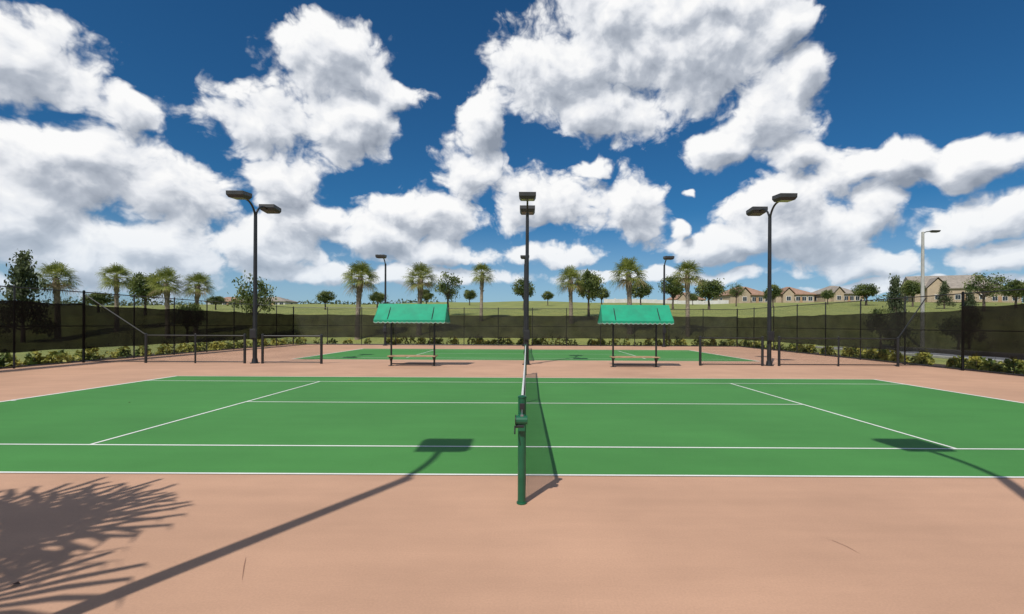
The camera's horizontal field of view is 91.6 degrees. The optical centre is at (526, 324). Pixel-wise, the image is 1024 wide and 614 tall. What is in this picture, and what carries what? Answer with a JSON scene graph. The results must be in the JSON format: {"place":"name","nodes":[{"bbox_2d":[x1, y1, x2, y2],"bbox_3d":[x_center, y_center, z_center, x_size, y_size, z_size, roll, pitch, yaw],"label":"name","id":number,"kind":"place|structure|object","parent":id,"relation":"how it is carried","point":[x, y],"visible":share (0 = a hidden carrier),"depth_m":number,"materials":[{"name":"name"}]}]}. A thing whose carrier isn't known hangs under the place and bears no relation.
{"place":"outdoors","nodes":[
{"label":"outdoors","id":0,"kind":"place"},
{"bbox_2d":[0,344,1023,613],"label":"court pavement","id":1,"kind":"structure","parent":0,"point":[342,544],"depth_m":4.31,"materials":[{"name":"concrete"}]},
{"bbox_2d":[0,285,84,368],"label":"chain link fence","id":2,"kind":"object","parent":1,"relation":"on","point":[29,326],"visible":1,"depth_m":20.34,"materials":[{"name":"black metal"}]},
{"bbox_2d":[84,294,144,361],"bbox_3d":[-18.546,0.134,22.400,2.827,3.071,0.050,0,0,0],"label":"sloped fence panel","id":3,"kind":"object","parent":2,"relation":"attached to","point":[93,300],"visible":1,"depth_m":22.40,"materials":[{"name":"black metal"}]},
{"bbox_2d":[85,292,293,360],"bbox_3d":[-19.933,0.083,32.450,0.123,3.260,20.202,0,0,0],"label":"chain link fence","id":4,"kind":"object","parent":1,"relation":"on","point":[163,321],"visible":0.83,"depth_m":28.11,"materials":[{"name":"black metal"}]},
{"bbox_2d":[144,333,245,362],"bbox_3d":[-14.925,1.067,22.400,4.558,1.340,0.114,0,0,0],"label":"chain link fence","id":5,"kind":"object","parent":1,"relation":"on","point":[194,345],"visible":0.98,"depth_m":22.38,"materials":[{"name":"black metal"}]},
{"bbox_2d":[226,190,280,363],"bbox_3d":[-12.286,-1.971,22.500,0.720,7.442,3.289,0,0,0],"label":"court light pole","id":6,"kind":"object","parent":1,"relation":"on","point":[247,196],"visible":1,"depth_m":22.43,"materials":[{"name":"brown metal"}]},
{"bbox_2d":[261,334,322,363],"bbox_3d":[-10.575,1.088,22.400,2.758,1.340,0.114,0,0,0],"label":"chain link fence","id":7,"kind":"object","parent":1,"relation":"on","point":[320,351],"visible":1,"depth_m":22.39,"materials":[{"name":"black metal"}]},
{"bbox_2d":[375,254,387,345],"bbox_3d":[-11.835,-1.969,40.878,0.720,7.442,1.844,0,0,0],"label":"court light pole","id":8,"kind":"object","parent":1,"relation":"on","point":[380,256],"visible":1,"depth_m":41.52,"materials":[{"name":"brown metal"}]},
{"bbox_2d":[373,304,449,365],"bbox_3d":[-4.927,0.446,21.500,3.008,2.680,1.358,0,0,0],"label":"canopy bench","id":9,"kind":"object","parent":1,"relation":"on","point":[412,313],"visible":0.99,"depth_m":21.20,"materials":[{"name":"teal fabric"}]},
{"bbox_2d":[0,376,1023,477],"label":"tennis court","id":10,"kind":"object","parent":1,"relation":"on","point":[307,425],"visible":0.85,"depth_m":8.64,"materials":[{"name":"green paint"}]},
{"bbox_2d":[514,344,527,504],"bbox_3d":[-0.062,1.262,11.436,0.133,1.095,13.084,0,0,0],"label":"tennis net","id":11,"kind":"object","parent":10,"relation":"on","point":[521,419],"visible":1,"depth_m":5.00,"materials":[{"name":"green metal"}]},
{"bbox_2d":[293,307,737,346],"bbox_3d":[-0.996,0.175,42.484,37.997,3.260,0.135,0,0,0],"label":"chain link fence","id":12,"kind":"object","parent":1,"relation":"on","point":[473,326],"visible":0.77,"depth_m":42.45,"materials":[{"name":"black metal"}]},
{"bbox_2d":[520,255,524,345],"bbox_3d":[-0.186,-1.912,40.878,0.720,7.442,1.844,0,0,0],"label":"court light pole","id":13,"kind":"object","parent":1,"relation":"on","point":[522,256],"visible":0.58,"depth_m":41.52,"materials":[{"name":"brown metal"}]},
{"bbox_2d":[295,349,755,360],"bbox_3d":[-0.054,1.804,30.685,23.770,0.004,10.970,0,0,0],"label":"tennis court","id":14,"kind":"object","parent":1,"relation":"on","point":[538,354],"visible":0.85,"depth_m":29.53,"materials":[{"name":"green paint"}]},
{"bbox_2d":[519,192,535,364],"bbox_3d":[0.004,-1.911,22.500,0.720,7.442,3.289,0,0,0],"label":"court light pole","id":15,"kind":"object","parent":1,"relation":"on","point":[527,210],"visible":0.98,"depth_m":22.43,"materials":[{"name":"brown metal"}]},
{"bbox_2d":[598,305,673,366],"bbox_3d":[4.653,0.493,21.500,3.008,2.680,1.358,0,0,0],"label":"canopy bench","id":16,"kind":"object","parent":1,"relation":"on","point":[636,314],"visible":0.99,"depth_m":21.21,"materials":[{"name":"teal fabric"}]},
{"bbox_2d":[661,256,673,346],"bbox_3d":[11.464,-1.855,40.878,0.720,7.442,1.844,0,0,0],"label":"court light pole","id":17,"kind":"object","parent":1,"relation":"on","point":[665,258],"visible":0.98,"depth_m":41.52,"materials":[{"name":"brown metal"}]},
{"bbox_2d":[699,336,763,365],"bbox_3d":[9.199,1.185,22.400,2.908,1.340,0.114,0,0,0],"label":"chain link fence","id":18,"kind":"object","parent":1,"relation":"on","point":[701,350],"visible":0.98,"depth_m":22.39,"materials":[{"name":"black metal"}]},
{"bbox_2d":[746,193,797,365],"bbox_3d":[10.964,-1.857,22.500,0.720,7.442,3.289,0,0,0],"label":"court light pole","id":19,"kind":"object","parent":1,"relation":"on","point":[762,210],"visible":1,"depth_m":22.43,"materials":[{"name":"brown metal"}]},
{"bbox_2d":[778,336,899,366],"bbox_3d":[14.024,1.209,22.400,5.458,1.340,0.114,0,0,0],"label":"chain link fence","id":20,"kind":"object","parent":1,"relation":"on","point":[839,350],"visible":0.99,"depth_m":22.40,"materials":[{"name":"black metal"}]},
{"bbox_2d":[736,293,961,368],"bbox_3d":[17.936,0.268,31.500,0.132,3.260,22.102,0,0,0],"label":"chain link fence","id":21,"kind":"object","parent":1,"relation":"on","point":[942,332],"visible":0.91,"depth_m":26.07,"materials":[{"name":"black metal"}]},
{"bbox_2d":[899,298,925,365],"bbox_3d":[17.329,0.313,22.400,1.291,3.064,0.050,0,0,0],"label":"sloped fence panel","id":22,"kind":"object","parent":21,"relation":"attached to","point":[903,331],"visible":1,"depth_m":22.40,"materials":[{"name":"black metal"}]},
{"bbox_2d":[961,289,1023,375],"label":"chain link fence","id":23,"kind":"object","parent":1,"relation":"on","point":[992,331],"visible":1,"depth_m":19.13,"materials":[{"name":"black metal"}]},
{"bbox_2d":[0,301,1023,370],"bbox_3d":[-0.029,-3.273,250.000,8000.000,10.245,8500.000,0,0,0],"label":"ground","id":24,"kind":"structure","parent":0,"point":[559,308],"depth_m":79.28,"materials":[{"name":"green plant"}]},
{"bbox_2d":[0,249,50,302],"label":"evergreen tree","id":25,"kind":"object","parent":24,"relation":"on","point":[22,273],"visible":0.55,"depth_m":44.67,"materials":[{"name":"green plant"}]},
{"bbox_2d":[34,259,82,303],"bbox_3d":[-45.404,-2.453,48.022,4.231,7.604,4.318,0,0,0],"label":"palm tree","id":26,"kind":"object","parent":24,"relation":"on","point":[56,268],"visible":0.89,"depth_m":47.75,"materials":[{"name":"green plant"}]},
{"bbox_2d":[79,291,113,305],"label":"oak tree","id":27,"kind":"object","parent":24,"relation":"on","point":[96,298],"visible":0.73,"depth_m":71.32,"materials":[{"name":"green plant"}]},
{"bbox_2d":[96,262,138,306],"bbox_3d":[-42.012,-2.771,50.884,3.765,7.180,3.662,0,0,0],"label":"palm tree","id":28,"kind":"object","parent":24,"relation":"on","point":[115,283],"visible":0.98,"depth_m":50.72,"materials":[{"name":"green plant"}]},
{"bbox_2d":[127,272,163,307],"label":"oak tree","id":29,"kind":"object","parent":24,"relation":"on","point":[140,286],"visible":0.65,"depth_m":59.32,"materials":[{"name":"green plant"}]},
{"bbox_2d":[6,344,291,368],"bbox_3d":[-21.189,1.726,18.400,1.930,0.001,52.800,0,0,0],"label":"planting bed","id":30,"kind":"object","parent":24,"relation":"on","point":[120,357],"visible":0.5,"depth_m":25.31,"materials":[{"name":"brown soil"}]},
{"bbox_2d":[0,338,285,368],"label":"hedge","id":31,"kind":"object","parent":30,"relation":"on","point":[8,358],"visible":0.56,"depth_m":25.21,"materials":[{"name":"green plant"}]},
{"bbox_2d":[143,266,187,308],"bbox_3d":[-34.851,-2.143,48.116,3.912,7.066,3.928,0,0,0],"label":"palm tree","id":32,"kind":"object","parent":24,"relation":"on","point":[168,275],"visible":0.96,"depth_m":47.81,"materials":[{"name":"green plant"}]},
{"bbox_2d":[173,298,205,310],"bbox_3d":[-31.066,-0.267,45.635,3.261,4.281,3.433,0,0,-40],"label":"shrub","id":33,"kind":"object","parent":24,"relation":"on","point":[189,306],"visible":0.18,"depth_m":45.39,"materials":[{"name":"green plant"}]},
{"bbox_2d":[178,272,214,304],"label":"palm tree","id":34,"kind":"object","parent":24,"relation":"on","point":[201,278],"visible":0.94,"depth_m":49.27,"materials":[{"name":"green plant"}]},
{"bbox_2d":[204,295,226,309],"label":"small oak tree","id":35,"kind":"object","parent":24,"relation":"on","point":[219,299],"visible":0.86,"depth_m":79.79,"materials":[{"name":"green plant"}]},
{"bbox_2d":[1,296,455,305],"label":"distant trees","id":36,"kind":"object","parent":24,"relation":"on","point":[176,302],"visible":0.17,"depth_m":193.29,"materials":[{"name":"green plant"}]},
{"bbox_2d":[226,270,278,339],"bbox_3d":[-26.070,-1.763,47.238,4.225,7.057,4.157,0,0,-20],"label":"oak tree","id":37,"kind":"object","parent":24,"relation":"on","point":[246,297],"visible":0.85,"depth_m":47.08,"materials":[{"name":"green plant"}]},
{"bbox_2d":[315,290,336,309],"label":"small oak tree","id":38,"kind":"object","parent":24,"relation":"on","point":[326,295],"visible":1,"depth_m":79.44,"materials":[{"name":"green plant"}]},
{"bbox_2d":[342,260,381,339],"bbox_3d":[-16.061,-2.349,48.034,4.093,7.643,4.411,0,0,0],"label":"palm tree","id":39,"kind":"object","parent":24,"relation":"on","point":[362,269],"visible":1,"depth_m":47.84,"materials":[{"name":"green plant"}]},
{"bbox_2d":[367,291,388,307],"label":"shrub","id":40,"kind":"object","parent":24,"relation":"on","point":[377,298],"visible":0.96,"depth_m":84.47,"materials":[{"name":"green plant"}]},
{"bbox_2d":[402,261,440,303],"bbox_3d":[-10.581,-2.581,50.069,4.324,7.460,4.022,0,0,0],"label":"palm tree","id":41,"kind":"object","parent":24,"relation":"on","point":[420,276],"visible":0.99,"depth_m":49.70,"materials":[{"name":"green plant"}]},
{"bbox_2d":[415,289,434,303],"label":"shrub","id":42,"kind":"object","parent":24,"relation":"on","point":[428,295],"visible":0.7,"depth_m":89.53,"materials":[{"name":"green plant"}]},
{"bbox_2d":[433,271,464,311],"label":"oak tree","id":43,"kind":"object","parent":24,"relation":"on","point":[446,290],"visible":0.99,"depth_m":59.62,"materials":[{"name":"green plant"}]},
{"bbox_2d":[463,290,477,304],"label":"shrub","id":44,"kind":"object","parent":24,"relation":"on","point":[470,295],"visible":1,"depth_m":99.60,"materials":[{"name":"green plant"}]},
{"bbox_2d":[469,262,494,315],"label":"palm tree","id":45,"kind":"object","parent":24,"relation":"on","point":[482,277],"visible":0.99,"depth_m":56.88,"materials":[{"name":"green plant"}]},
{"bbox_2d":[294,344,733,346],"bbox_3d":[-1.004,1.825,43.785,38.440,0.001,2.030,0,0,0],"label":"planting bed","id":46,"kind":"object","parent":24,"relation":"on","point":[502,345],"visible":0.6,"depth_m":43.67,"materials":[{"name":"green plant"}]},
{"bbox_2d":[284,337,747,346],"bbox_3d":[-0.931,1.383,43.889,40.959,1.184,2.264,0,0,0],"label":"hedge","id":47,"kind":"object","parent":46,"relation":"on","point":[726,343],"visible":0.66,"depth_m":43.65,"materials":[{"name":"green plant"}]},
{"bbox_2d":[511,277,535,307],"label":"oak tree","id":48,"kind":"object","parent":24,"relation":"on","point":[518,289],"visible":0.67,"depth_m":74.62,"materials":[{"name":"green plant"}]},
{"bbox_2d":[541,291,554,305],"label":"shrub","id":49,"kind":"object","parent":24,"relation":"on","point":[547,295],"visible":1,"depth_m":99.57,"materials":[{"name":"green plant"}]},
{"bbox_2d":[554,265,585,315],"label":"palm tree","id":50,"kind":"object","parent":24,"relation":"on","point":[571,273],"visible":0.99,"depth_m":55.76,"materials":[{"name":"green plant"}]},
{"bbox_2d":[574,268,606,315],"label":"oak tree","id":51,"kind":"object","parent":24,"relation":"on","point":[592,282],"visible":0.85,"depth_m":59.28,"materials":[{"name":"green plant"}]},
{"bbox_2d":[596,287,610,304],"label":"shrub","id":52,"kind":"object","parent":24,"relation":"on","point":[604,295],"visible":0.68,"depth_m":94.46,"materials":[{"name":"green plant"}]},
{"bbox_2d":[609,256,648,304],"bbox_3d":[10.526,-3.008,51.102,4.512,8.080,4.685,0,0,0],"label":"palm tree","id":53,"kind":"object","parent":24,"relation":"on","point":[626,265],"visible":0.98,"depth_m":50.82,"materials":[{"name":"green plant"}]},
{"bbox_2d":[632,280,654,304],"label":"oak tree","id":54,"kind":"object","parent":24,"relation":"on","point":[641,293],"visible":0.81,"depth_m":79.33,"materials":[{"name":"green plant"}]},
{"bbox_2d":[604,298,728,303],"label":"boundary wall","id":55,"kind":"structure","parent":24,"relation":"on","point":[635,300],"depth_m":153.90,"materials":[{"name":"white paint"}]},
{"bbox_2d":[657,274,684,308],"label":"oak tree","id":56,"kind":"object","parent":24,"relation":"on","point":[671,291],"visible":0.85,"depth_m":79.37,"materials":[{"name":"green plant"}]},
{"bbox_2d":[667,260,703,316],"bbox_3d":[16.103,-2.703,49.864,3.752,7.965,3.771,0,0,0],"label":"palm tree","id":57,"kind":"object","parent":24,"relation":"on","point":[691,267],"visible":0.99,"depth_m":49.80,"materials":[{"name":"green plant"}]},
{"bbox_2d":[690,293,698,304],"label":"shrub","id":58,"kind":"object","parent":24,"relation":"on","point":[693,296],"visible":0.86,"depth_m":119.63,"materials":[{"name":"green plant"}]},
{"bbox_2d":[694,278,727,308],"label":"oak tree","id":59,"kind":"object","parent":24,"relation":"on","point":[715,289],"visible":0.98,"depth_m":84.02,"materials":[{"name":"green plant"}]},
{"bbox_2d":[727,281,744,305],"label":"oak tree","id":60,"kind":"object","parent":24,"relation":"on","point":[737,291],"visible":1,"depth_m":109.70,"materials":[{"name":"green plant"}]},
{"bbox_2d":[713,295,766,303],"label":"walls","id":61,"kind":"structure","parent":24,"relation":"on","point":[731,299],"depth_m":159.73,"materials":[{"name":"beige paint"}]},
{"bbox_2d":[719,287,764,295],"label":"roof","id":62,"kind":"structure","parent":61,"relation":"on","point":[754,291],"depth_m":161.67,"materials":[{"name":"brown tile"}]},
{"bbox_2d":[734,287,751,302],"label":"front gable","id":63,"kind":"structure","parent":24,"relation":"on","point":[747,293],"depth_m":157.57,"materials":[{"name":"beige paint"}]},
{"bbox_2d":[763,282,784,306],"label":"oak tree","id":64,"kind":"object","parent":24,"relation":"on","point":[776,291],"visible":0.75,"depth_m":109.11,"materials":[{"name":"green plant"}]},
{"bbox_2d":[773,295,813,302],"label":"walls","id":65,"kind":"structure","parent":24,"relation":"on","point":[777,299],"depth_m":162.51,"materials":[{"name":"beige paint"}]},
{"bbox_2d":[781,287,795,302],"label":"front gable","id":66,"kind":"structure","parent":65,"relation":"attached to","point":[789,291],"depth_m":161.20,"materials":[{"name":"beige paint"}]},
{"bbox_2d":[779,287,816,294],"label":"roof","id":67,"kind":"structure","parent":65,"relation":"on","point":[798,291],"depth_m":162.97,"materials":[{"name":"brown tile"}]},
{"bbox_2d":[786,296,812,300],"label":"window trim","id":68,"kind":"structure","parent":65,"relation":"attached to","point":[802,296],"depth_m":162.01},
{"bbox_2d":[787,296,811,300],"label":"windows","id":69,"kind":"structure","parent":68,"relation":"attached to","point":[797,298],"depth_m":162.16,"materials":[{"name":"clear glass"}]},
{"bbox_2d":[820,289,837,304],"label":"shrub","id":70,"kind":"object","parent":24,"relation":"on","point":[828,294],"visible":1,"depth_m":119.47,"materials":[{"name":"green plant"}]},
{"bbox_2d":[825,286,845,301],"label":"front gable","id":71,"kind":"structure","parent":24,"relation":"on","point":[840,290],"depth_m":159.29,"materials":[{"name":"beige paint"}]},
{"bbox_2d":[814,294,860,301],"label":"walls","id":72,"kind":"structure","parent":24,"relation":"on","point":[819,298],"depth_m":161.42,"materials":[{"name":"beige paint"}]},
{"bbox_2d":[811,286,853,294],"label":"roof","id":73,"kind":"structure","parent":72,"relation":"on","point":[847,291],"depth_m":164.18,"materials":[{"name":"grey"}]},
{"bbox_2d":[705,295,1023,302],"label":"distant trees","id":74,"kind":"object","parent":24,"relation":"on","point":[888,301],"visible":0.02,"depth_m":210.24,"materials":[{"name":"green plant"}]},
{"bbox_2d":[850,283,880,305],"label":"oak tree","id":75,"kind":"object","parent":24,"relation":"on","point":[866,291],"visible":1,"depth_m":109.32,"materials":[{"name":"green plant"}]},
{"bbox_2d":[735,346,1020,375],"bbox_3d":[19.181,1.924,18.400,1.930,0.001,52.800,0,0,0],"label":"planting bed","id":76,"kind":"object","parent":24,"relation":"on","point":[903,363],"depth_m":24.01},
{"bbox_2d":[743,340,1023,374],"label":"hedge","id":77,"kind":"object","parent":76,"relation":"on","point":[1013,362],"visible":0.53,"depth_m":23.67,"materials":[{"name":"green plant"}]},
{"bbox_2d":[869,308,893,313],"bbox_3d":[28.516,0.340,40.178,2.369,3.613,2.696,0,0,28],"label":"shrub","id":78,"kind":"object","parent":24,"relation":"on","point":[879,311],"visible":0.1,"depth_m":39.78,"materials":[{"name":"green plant"}]},
{"bbox_2d":[882,273,908,312],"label":"evergreen tree","id":79,"kind":"object","parent":24,"relation":"on","point":[894,289],"visible":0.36,"depth_m":42.38,"materials":[{"name":"green plant"}]},
{"bbox_2d":[900,278,925,306],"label":"oak tree","id":80,"kind":"object","parent":24,"relation":"on","point":[912,288],"visible":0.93,"depth_m":99.51,"materials":[{"name":"green plant"}]},
{"bbox_2d":[920,230,940,311],"bbox_3d":[36.437,-3.242,45.000,1.662,10.540,0.375,0,0,0],"label":"street lamp","id":81,"kind":"object","parent":24,"relation":"on","point":[923,270],"visible":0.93,"depth_m":44.91,"materials":[{"name":"metal"}]},
{"bbox_2d":[901,288,989,302],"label":"walls","id":82,"kind":"structure","parent":24,"relation":"on","point":[955,291],"depth_m":146.14,"materials":[{"name":"beige paint"}]},
{"bbox_2d":[925,277,950,301],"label":"front gable","id":83,"kind":"structure","parent":82,"relation":"attached to","point":[933,288],"depth_m":146.65,"materials":[{"name":"beige paint"}]},
{"bbox_2d":[901,275,990,288],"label":"roof","id":84,"kind":"structure","parent":82,"relation":"on","point":[954,281],"depth_m":149.39,"materials":[{"name":"grey"}]},
{"bbox_2d":[935,281,956,308],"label":"evergreen tree","id":85,"kind":"object","parent":24,"relation":"on","point":[944,289],"visible":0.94,"depth_m":89.74,"materials":[{"name":"green plant"}]},
{"bbox_2d":[958,289,979,309],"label":"evergreen tree","id":86,"kind":"object","parent":24,"relation":"on","point":[969,300],"visible":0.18,"depth_m":40.84,"materials":[{"name":"green plant"}]},
{"bbox_2d":[960,272,1010,305],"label":"oak tree","id":87,"kind":"object","parent":24,"relation":"on","point":[996,283],"visible":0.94,"depth_m":79.58,"materials":[{"name":"green plant"}]},
{"bbox_2d":[990,292,1020,302],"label":"walls","id":88,"kind":"structure","parent":24,"relation":"on","point":[1010,300],"depth_m":152.98,"materials":[{"name":"beige paint"}]},
{"bbox_2d":[997,279,1023,304],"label":"oak tree","id":89,"kind":"object","parent":24,"relation":"on","point":[1014,284],"visible":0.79,"depth_m":89.39,"materials":[{"name":"green plant"}]},
{"bbox_2d":[0,0,1023,305],"label":"sky","id":90,"kind":"structure","parent":0,"point":[408,132],"materials":[{"name":"blue"}]},
{"bbox_2d":[676,293,685,300],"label":"front gable","id":91,"kind":"structure","parent":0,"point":[681,298],"depth_m":183.40,"materials":[{"name":"beige paint"}]},
{"bbox_2d":[805,345,1023,362],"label":"road","id":92,"kind":"structure","parent":0,"point":[937,355],"depth_m":30.74,"materials":[{"name":"grey asphalt"}]},
{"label":"window trim","id":93,"kind":"object","parent":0,"visible":0},
{"bbox_2d":[906,295,982,300],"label":"windows","id":94,"kind":"structure","parent":93,"relation":"attached to","point":[957,297],"depth_m":145.84,"materials":[{"name":"clear glass"}]},
{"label":"window trim","id":95,"kind":"object","parent":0,"visible":0},
{"bbox_2d":[993,296,1017,300],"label":"windows","id":96,"kind":"structure","parent":95,"relation":"attached to","point":[1004,299],"depth_m":153.21,"materials":[{"name":"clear glass"}]},
{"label":"window trim","id":97,"kind":"object","parent":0,"visible":0},
{"bbox_2d":[720,297,766,300],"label":"windows","id":98,"kind":"structure","parent":97,"relation":"attached to","point":[753,298],"depth_m":159.65,"materials":[{"name":"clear glass"}]},
{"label":"window trim","id":99,"kind":"object","parent":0,"visible":0},
{"bbox_2d":[814,296,858,300],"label":"windows","id":100,"kind":"structure","parent":99,"relation":"attached to","point":[845,298],"depth_m":161.10,"materials":[{"name":"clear glass"}]},
{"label":"walls","id":101,"kind":"object","parent":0,"visible":0},
{"bbox_2d":[665,292,705,299],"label":"roof","id":102,"kind":"structure","parent":101,"relation":"on","point":[670,298],"depth_m":185.79,"materials":[{"name":"brown"}]},
{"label":"walls","id":103,"kind":"object","parent":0,"visible":0},
{"bbox_2d":[265,297,299,302],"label":"roof","id":104,"kind":"structure","parent":103,"relation":"on","point":[279,299],"depth_m":182.10,"materials":[{"name":"grey"}]},
{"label":"walls","id":105,"kind":"object","parent":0,"visible":0},
{"bbox_2d":[205,297,242,301],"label":"roof","id":106,"kind":"structure","parent":105,"relation":"on","point":[228,298],"depth_m":185.75,"materials":[{"name":"brown"}]}
]}

